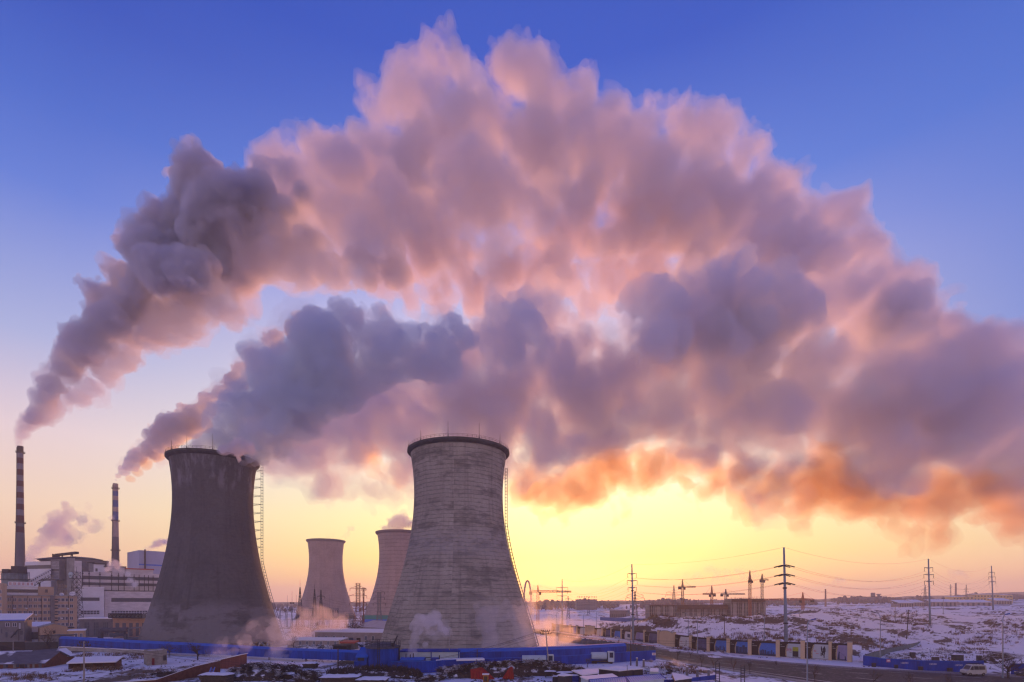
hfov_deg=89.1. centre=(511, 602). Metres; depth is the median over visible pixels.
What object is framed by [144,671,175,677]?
brushwood pile
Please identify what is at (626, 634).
picture panel
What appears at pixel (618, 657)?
sheet fence
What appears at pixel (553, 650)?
fence
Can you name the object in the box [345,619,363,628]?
bare tree
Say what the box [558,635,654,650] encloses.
board fence
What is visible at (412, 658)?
blue canopy
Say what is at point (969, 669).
parked van
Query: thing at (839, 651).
picture panel
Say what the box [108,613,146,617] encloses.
conveyor bridge
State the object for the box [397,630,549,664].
cables
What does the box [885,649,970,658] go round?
rubble heap
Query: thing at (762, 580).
tower crane
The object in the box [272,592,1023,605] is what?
hills
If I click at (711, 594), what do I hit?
tower crane
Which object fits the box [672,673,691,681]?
shed
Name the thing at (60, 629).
gabled hall
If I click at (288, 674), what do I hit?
timber stack
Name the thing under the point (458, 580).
cooling tower
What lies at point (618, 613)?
warehouse
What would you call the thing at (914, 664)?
sheet fence
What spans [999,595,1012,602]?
yellow building
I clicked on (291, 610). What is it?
gantry
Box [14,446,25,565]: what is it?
chimney
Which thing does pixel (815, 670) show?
sapling
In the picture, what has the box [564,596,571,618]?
lattice pylon
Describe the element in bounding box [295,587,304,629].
lattice pylon
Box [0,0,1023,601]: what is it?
sky
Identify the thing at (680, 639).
picture panel
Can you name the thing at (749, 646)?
pillar
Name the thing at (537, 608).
tower crane
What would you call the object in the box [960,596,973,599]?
yellow building
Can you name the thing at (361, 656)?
blue lean to
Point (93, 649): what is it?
retaining wall
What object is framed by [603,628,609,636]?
picture panel
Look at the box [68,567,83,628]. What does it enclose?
telecom mast
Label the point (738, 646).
picture panel
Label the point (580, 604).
apartment block
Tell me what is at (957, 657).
box
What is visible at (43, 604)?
office building
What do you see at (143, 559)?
boiler house
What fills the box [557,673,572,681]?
shed
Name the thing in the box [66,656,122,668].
open shed
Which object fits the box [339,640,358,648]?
kiosk
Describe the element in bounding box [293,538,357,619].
cooling tower
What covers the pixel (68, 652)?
brick shed
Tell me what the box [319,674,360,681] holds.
timber stack
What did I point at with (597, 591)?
power lines
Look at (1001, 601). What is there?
shed
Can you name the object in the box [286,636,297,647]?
bare tree
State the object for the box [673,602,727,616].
unfinished block
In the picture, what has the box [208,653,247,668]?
red shed
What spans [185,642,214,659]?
bare bush
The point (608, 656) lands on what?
tanker lorry
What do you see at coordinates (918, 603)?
shed
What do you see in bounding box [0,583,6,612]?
end wing
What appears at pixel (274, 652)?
covered conveyor
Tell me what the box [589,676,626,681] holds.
shed
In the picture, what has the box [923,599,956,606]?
shed
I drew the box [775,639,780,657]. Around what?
pillar
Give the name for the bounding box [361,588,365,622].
lattice pylon
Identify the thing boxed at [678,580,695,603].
tower crane
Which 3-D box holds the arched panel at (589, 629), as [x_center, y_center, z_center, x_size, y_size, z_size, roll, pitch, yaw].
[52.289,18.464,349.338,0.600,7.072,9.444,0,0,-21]
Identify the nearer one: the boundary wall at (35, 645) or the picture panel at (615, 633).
the boundary wall at (35, 645)
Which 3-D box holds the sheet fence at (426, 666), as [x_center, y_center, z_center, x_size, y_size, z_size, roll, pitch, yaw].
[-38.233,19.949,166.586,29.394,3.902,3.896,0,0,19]
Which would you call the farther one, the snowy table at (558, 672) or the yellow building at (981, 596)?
the yellow building at (981, 596)
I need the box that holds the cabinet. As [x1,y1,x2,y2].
[482,673,488,681]
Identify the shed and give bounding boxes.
[0,651,69,668]
[33,648,75,660]
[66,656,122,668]
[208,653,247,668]
[365,636,400,666]
[400,649,460,660]
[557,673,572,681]
[572,668,597,681]
[580,673,617,681]
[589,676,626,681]
[598,666,632,676]
[626,666,643,675]
[626,674,664,681]
[650,668,658,673]
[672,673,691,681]
[891,600,913,606]
[908,600,924,605]
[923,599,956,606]
[953,600,991,605]
[988,598,1012,603]
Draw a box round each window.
[85,622,88,635]
[94,622,98,635]
[103,622,107,634]
[129,623,132,635]
[136,623,138,635]
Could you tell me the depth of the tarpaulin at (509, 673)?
150.19 m
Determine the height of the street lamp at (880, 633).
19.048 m
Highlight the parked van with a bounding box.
[959,663,986,675]
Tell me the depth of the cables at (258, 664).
138.53 m
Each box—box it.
[552,675,557,681]
[572,674,578,681]
[909,651,915,657]
[931,656,938,660]
[951,654,963,660]
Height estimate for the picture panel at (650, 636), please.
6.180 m
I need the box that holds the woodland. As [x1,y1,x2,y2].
[271,592,1023,611]
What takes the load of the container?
on the snow field
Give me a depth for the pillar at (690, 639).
243.89 m
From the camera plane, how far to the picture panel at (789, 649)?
206.40 m
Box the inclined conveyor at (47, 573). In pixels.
[28,569,50,586]
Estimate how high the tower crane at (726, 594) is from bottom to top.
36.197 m
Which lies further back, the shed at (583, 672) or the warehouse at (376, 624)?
the warehouse at (376, 624)
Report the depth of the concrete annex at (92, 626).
332.75 m
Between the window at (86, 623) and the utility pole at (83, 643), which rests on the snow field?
the utility pole at (83, 643)
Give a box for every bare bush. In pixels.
[161,642,180,656]
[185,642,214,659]
[986,652,1023,678]
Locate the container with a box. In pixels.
[332,644,351,649]
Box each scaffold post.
[715,662,719,681]
[740,665,744,681]
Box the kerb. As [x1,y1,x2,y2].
[533,628,1022,681]
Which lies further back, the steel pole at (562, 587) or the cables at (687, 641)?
the steel pole at (562, 587)
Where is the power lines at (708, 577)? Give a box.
[634,548,778,594]
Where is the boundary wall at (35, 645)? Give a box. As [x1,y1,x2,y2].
[25,641,57,649]
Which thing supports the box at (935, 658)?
on the snow field
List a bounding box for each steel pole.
[556,581,567,624]
[627,564,636,642]
[774,547,794,641]
[924,559,933,622]
[988,566,994,609]
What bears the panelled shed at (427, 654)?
on the snow field
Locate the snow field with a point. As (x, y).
(949, 623)
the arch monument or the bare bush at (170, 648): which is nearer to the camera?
the bare bush at (170, 648)
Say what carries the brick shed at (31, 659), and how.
on the snow field
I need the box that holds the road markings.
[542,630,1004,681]
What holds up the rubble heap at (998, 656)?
on the snow field
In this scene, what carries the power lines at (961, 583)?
attached to the steel pole at (929, 581)
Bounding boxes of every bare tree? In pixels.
[38,627,58,648]
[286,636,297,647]
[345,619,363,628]
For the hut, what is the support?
on the snow field
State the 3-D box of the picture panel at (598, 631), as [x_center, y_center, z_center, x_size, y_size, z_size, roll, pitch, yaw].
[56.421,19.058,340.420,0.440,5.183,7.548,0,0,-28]
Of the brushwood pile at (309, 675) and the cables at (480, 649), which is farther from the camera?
the cables at (480, 649)
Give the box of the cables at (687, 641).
[553,625,831,643]
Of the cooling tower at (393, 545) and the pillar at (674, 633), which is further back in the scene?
the cooling tower at (393, 545)
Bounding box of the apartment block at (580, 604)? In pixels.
[575,596,596,609]
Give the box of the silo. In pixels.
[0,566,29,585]
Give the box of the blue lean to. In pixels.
[356,647,367,665]
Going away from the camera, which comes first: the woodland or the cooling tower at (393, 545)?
the cooling tower at (393, 545)
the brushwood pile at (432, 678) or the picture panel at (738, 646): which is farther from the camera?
the picture panel at (738, 646)
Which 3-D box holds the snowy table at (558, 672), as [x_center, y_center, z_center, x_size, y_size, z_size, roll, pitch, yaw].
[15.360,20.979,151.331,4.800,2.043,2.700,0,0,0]
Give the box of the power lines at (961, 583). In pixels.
[924,560,994,594]
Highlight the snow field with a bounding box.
[0,599,1023,681]
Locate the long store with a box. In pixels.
[38,634,74,645]
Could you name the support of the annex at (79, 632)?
on the snow field
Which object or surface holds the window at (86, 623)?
in the concrete annex at (92, 626)
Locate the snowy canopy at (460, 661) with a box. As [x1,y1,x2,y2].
[436,658,484,664]
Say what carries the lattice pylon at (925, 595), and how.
on the snow field
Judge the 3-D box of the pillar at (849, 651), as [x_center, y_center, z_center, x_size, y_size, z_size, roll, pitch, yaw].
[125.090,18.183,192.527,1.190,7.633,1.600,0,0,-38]
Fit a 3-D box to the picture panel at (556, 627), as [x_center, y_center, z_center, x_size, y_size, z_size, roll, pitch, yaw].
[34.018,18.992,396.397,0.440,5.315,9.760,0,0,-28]
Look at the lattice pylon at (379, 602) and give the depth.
409.07 m
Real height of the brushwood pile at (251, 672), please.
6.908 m
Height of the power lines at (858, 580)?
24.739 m
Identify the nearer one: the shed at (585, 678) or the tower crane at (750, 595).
the shed at (585, 678)
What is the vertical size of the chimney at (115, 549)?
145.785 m
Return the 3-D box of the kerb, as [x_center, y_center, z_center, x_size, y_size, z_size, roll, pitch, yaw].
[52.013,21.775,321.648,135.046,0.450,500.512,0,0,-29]
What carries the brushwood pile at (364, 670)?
on the snow field
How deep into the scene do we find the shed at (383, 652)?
167.50 m
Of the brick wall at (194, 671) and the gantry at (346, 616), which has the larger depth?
the gantry at (346, 616)
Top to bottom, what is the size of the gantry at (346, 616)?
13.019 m
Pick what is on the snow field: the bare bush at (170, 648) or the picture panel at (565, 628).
the bare bush at (170, 648)
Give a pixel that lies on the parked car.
(1018, 672)
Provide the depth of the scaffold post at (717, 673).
143.66 m
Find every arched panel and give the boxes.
[586,625,592,634]
[659,630,672,646]
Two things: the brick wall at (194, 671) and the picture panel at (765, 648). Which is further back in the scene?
the picture panel at (765, 648)
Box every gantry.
[279,608,298,626]
[302,608,321,626]
[321,608,339,627]
[344,613,354,627]
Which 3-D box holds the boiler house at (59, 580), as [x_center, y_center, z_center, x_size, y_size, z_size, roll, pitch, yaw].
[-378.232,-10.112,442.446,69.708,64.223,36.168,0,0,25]
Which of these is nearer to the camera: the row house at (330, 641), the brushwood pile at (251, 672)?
the brushwood pile at (251, 672)
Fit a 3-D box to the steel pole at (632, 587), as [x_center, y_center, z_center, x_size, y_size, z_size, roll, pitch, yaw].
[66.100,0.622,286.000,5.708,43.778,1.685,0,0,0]
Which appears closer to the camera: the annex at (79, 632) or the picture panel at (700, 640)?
the picture panel at (700, 640)
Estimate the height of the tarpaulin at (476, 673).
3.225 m
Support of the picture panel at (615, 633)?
on the snow field
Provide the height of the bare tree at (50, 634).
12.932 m
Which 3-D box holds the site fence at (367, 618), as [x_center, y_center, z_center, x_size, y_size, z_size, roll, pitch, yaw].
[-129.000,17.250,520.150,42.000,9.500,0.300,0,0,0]
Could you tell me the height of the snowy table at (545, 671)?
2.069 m
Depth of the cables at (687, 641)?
184.94 m
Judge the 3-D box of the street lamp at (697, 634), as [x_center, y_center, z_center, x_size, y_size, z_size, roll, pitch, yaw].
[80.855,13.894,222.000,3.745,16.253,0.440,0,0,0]
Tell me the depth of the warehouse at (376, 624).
388.71 m
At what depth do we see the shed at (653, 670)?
153.62 m
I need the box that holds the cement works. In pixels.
[859,593,881,602]
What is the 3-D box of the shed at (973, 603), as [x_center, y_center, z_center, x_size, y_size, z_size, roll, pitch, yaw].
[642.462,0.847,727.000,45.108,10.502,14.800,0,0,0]
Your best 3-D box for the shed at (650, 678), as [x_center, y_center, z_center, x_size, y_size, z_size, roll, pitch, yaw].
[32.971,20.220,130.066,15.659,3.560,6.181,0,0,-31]
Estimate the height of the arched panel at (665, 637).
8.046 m
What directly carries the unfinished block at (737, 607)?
on the snow field
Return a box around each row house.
[287,637,347,647]
[314,628,383,641]
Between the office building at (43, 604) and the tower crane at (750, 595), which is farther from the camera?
the tower crane at (750, 595)
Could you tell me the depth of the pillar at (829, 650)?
197.34 m
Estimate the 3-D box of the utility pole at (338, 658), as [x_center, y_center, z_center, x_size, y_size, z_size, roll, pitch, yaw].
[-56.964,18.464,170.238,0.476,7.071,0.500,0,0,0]
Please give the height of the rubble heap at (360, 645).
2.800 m
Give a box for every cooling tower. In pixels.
[137,440,286,646]
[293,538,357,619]
[361,529,410,622]
[380,433,538,649]
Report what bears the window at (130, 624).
in the brick annex at (129, 623)
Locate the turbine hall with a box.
[74,561,159,628]
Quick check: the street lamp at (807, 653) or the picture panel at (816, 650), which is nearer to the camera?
the street lamp at (807, 653)
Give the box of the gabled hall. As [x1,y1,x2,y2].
[37,623,68,641]
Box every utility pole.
[77,641,90,681]
[337,648,338,668]
[540,630,551,660]
[906,610,909,638]
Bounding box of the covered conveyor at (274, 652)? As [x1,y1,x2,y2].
[59,636,358,662]
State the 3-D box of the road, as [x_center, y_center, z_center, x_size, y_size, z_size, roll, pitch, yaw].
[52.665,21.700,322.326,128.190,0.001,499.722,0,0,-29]
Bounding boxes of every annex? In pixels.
[67,629,85,636]
[78,617,112,636]
[112,618,144,637]
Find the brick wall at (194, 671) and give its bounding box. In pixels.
[121,660,219,681]
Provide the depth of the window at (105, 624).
334.60 m
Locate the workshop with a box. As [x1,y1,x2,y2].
[0,613,32,641]
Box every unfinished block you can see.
[645,604,676,617]
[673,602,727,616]
[724,596,765,615]
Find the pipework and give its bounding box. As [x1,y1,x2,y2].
[98,627,141,639]
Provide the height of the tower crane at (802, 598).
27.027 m
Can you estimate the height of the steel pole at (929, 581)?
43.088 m
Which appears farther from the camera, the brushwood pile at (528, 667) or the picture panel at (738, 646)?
the picture panel at (738, 646)
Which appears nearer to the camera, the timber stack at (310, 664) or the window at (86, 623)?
the timber stack at (310, 664)
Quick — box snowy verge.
[532,628,1023,676]
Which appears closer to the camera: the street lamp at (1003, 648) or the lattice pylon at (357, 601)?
the street lamp at (1003, 648)
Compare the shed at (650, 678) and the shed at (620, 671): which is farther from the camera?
the shed at (620, 671)
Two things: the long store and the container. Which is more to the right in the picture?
the container
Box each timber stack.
[198,672,233,681]
[283,672,294,678]
[301,661,318,667]
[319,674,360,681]
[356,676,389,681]
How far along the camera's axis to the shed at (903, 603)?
640.73 m
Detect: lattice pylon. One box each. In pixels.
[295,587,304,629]
[310,585,318,629]
[317,590,324,627]
[349,584,366,624]
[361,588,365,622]
[373,590,385,620]
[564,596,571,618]
[627,591,644,620]
[665,585,681,603]
[921,585,927,606]
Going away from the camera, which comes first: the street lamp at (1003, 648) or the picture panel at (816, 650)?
the street lamp at (1003, 648)
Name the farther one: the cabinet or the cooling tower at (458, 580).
the cooling tower at (458, 580)
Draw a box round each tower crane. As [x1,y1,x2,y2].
[529,585,558,624]
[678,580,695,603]
[702,586,715,603]
[720,589,744,603]
[748,570,752,615]
[759,574,768,598]
[771,592,813,609]
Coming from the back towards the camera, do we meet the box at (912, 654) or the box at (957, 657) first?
the box at (912, 654)
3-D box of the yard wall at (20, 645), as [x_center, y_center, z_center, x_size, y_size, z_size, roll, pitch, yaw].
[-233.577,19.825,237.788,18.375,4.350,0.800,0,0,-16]
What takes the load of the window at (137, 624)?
in the brick annex at (129, 623)
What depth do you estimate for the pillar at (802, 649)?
203.27 m
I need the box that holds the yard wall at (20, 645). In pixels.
[0,641,25,650]
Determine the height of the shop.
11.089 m
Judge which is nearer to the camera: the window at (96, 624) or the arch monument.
the window at (96, 624)
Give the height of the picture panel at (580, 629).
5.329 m
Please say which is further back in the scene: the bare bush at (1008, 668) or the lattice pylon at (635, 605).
the lattice pylon at (635, 605)
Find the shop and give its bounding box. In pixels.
[32,621,50,641]
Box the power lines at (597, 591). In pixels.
[557,566,627,604]
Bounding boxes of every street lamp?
[697,616,705,652]
[806,618,815,681]
[871,611,880,657]
[1002,613,1009,677]
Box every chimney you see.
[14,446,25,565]
[110,483,120,565]
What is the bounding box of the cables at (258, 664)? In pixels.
[2,642,454,672]
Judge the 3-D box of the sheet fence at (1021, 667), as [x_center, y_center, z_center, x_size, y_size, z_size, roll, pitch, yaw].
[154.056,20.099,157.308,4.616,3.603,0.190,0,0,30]
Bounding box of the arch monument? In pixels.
[523,580,531,614]
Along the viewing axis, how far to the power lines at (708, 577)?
249.91 m
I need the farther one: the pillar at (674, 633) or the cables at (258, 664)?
the pillar at (674, 633)
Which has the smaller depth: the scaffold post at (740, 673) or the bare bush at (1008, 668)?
the scaffold post at (740, 673)
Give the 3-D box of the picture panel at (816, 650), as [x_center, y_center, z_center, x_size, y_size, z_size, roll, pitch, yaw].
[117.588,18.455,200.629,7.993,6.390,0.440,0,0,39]
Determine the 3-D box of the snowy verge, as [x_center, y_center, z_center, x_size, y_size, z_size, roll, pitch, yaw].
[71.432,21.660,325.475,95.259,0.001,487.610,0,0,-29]
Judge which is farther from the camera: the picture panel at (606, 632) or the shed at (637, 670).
the picture panel at (606, 632)
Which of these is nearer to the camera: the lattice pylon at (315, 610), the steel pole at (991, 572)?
the lattice pylon at (315, 610)
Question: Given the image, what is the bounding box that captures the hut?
[144,648,166,665]
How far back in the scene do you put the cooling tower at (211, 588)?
247.30 m
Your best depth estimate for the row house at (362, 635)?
292.55 m
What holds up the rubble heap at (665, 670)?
on the snow field
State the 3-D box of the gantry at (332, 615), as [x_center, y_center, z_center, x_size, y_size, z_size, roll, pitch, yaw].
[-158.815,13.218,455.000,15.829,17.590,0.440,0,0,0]
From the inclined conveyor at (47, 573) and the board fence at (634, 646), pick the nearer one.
the board fence at (634, 646)
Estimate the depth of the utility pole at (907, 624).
261.87 m
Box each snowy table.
[544,670,555,677]
[556,671,572,674]
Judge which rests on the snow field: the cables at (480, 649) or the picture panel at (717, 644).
the picture panel at (717, 644)
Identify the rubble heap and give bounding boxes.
[292,643,332,648]
[358,643,367,647]
[643,666,681,673]
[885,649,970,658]
[976,653,1013,663]
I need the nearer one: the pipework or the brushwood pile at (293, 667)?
the brushwood pile at (293, 667)
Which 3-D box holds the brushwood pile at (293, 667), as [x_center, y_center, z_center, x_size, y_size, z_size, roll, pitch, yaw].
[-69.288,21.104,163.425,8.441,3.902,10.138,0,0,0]
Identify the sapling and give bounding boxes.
[809,663,821,681]
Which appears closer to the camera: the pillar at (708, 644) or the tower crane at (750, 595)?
the pillar at (708, 644)
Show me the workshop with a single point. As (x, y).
(16, 626)
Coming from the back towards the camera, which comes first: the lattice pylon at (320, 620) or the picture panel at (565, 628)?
the lattice pylon at (320, 620)
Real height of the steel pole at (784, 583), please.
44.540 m
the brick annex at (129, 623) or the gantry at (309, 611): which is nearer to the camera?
the brick annex at (129, 623)
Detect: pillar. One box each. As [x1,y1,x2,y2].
[673,632,675,646]
[689,635,692,647]
[706,636,710,651]
[726,638,730,652]
[748,638,751,654]
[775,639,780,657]
[800,640,805,658]
[828,641,832,659]
[847,641,852,661]
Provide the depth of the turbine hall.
431.04 m
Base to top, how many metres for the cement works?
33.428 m
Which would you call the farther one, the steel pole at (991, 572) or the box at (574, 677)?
the steel pole at (991, 572)
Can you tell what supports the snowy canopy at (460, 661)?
on the snow field
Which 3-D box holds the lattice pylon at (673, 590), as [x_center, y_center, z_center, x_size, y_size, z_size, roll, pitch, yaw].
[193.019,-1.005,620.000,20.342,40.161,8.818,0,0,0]
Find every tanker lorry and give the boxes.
[522,654,553,662]
[591,651,613,663]
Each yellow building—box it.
[945,596,961,601]
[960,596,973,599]
[966,594,998,600]
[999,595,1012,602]
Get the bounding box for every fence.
[354,661,435,672]
[362,615,387,622]
[436,650,655,671]
[457,643,625,657]
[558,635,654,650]
[600,613,798,621]
[664,675,714,681]
[863,655,983,671]
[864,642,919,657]
[1011,664,1023,673]
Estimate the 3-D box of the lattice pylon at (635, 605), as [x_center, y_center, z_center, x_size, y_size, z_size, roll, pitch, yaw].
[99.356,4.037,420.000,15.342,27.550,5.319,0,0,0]
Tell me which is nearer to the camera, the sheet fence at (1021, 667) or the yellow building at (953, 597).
the sheet fence at (1021, 667)
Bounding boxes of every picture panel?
[553,624,559,630]
[561,625,569,632]
[571,626,575,633]
[578,626,584,633]
[595,628,600,634]
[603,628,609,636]
[612,629,619,637]
[622,630,629,639]
[634,631,642,641]
[645,632,656,642]
[675,634,688,646]
[692,636,706,650]
[710,638,725,651]
[730,640,747,653]
[752,641,775,655]
[780,642,799,657]
[805,642,827,659]
[832,643,846,660]
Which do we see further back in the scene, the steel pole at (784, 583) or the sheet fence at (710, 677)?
the steel pole at (784, 583)
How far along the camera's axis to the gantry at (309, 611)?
469.91 m
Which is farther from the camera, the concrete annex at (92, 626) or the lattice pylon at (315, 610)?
the lattice pylon at (315, 610)
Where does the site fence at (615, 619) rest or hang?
on the snow field
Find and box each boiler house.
[25,551,108,594]
[127,549,164,573]
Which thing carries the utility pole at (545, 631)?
on the snow field
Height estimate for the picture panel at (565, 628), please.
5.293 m
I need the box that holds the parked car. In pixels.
[1014,668,1023,675]
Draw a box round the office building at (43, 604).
[7,586,77,628]
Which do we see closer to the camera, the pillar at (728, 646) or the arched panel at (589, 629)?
the pillar at (728, 646)
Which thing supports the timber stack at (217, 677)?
on the snow field
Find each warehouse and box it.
[355,620,385,628]
[610,610,629,617]
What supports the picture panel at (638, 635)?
on the snow field
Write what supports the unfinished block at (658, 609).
on the snow field
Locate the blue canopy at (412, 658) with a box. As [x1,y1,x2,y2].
[400,657,425,660]
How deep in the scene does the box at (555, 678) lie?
143.00 m
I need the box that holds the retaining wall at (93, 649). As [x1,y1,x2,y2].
[59,646,143,653]
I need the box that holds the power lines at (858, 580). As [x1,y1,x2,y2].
[790,549,932,596]
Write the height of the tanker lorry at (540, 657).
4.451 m
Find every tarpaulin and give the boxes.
[470,667,493,679]
[502,666,513,678]
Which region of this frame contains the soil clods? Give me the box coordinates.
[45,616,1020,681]
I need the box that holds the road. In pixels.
[533,629,1023,681]
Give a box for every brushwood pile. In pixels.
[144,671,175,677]
[224,661,291,681]
[283,663,305,674]
[293,669,322,681]
[325,663,423,679]
[411,674,447,681]
[435,657,584,678]
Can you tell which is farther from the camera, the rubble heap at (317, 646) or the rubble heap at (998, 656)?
the rubble heap at (317, 646)

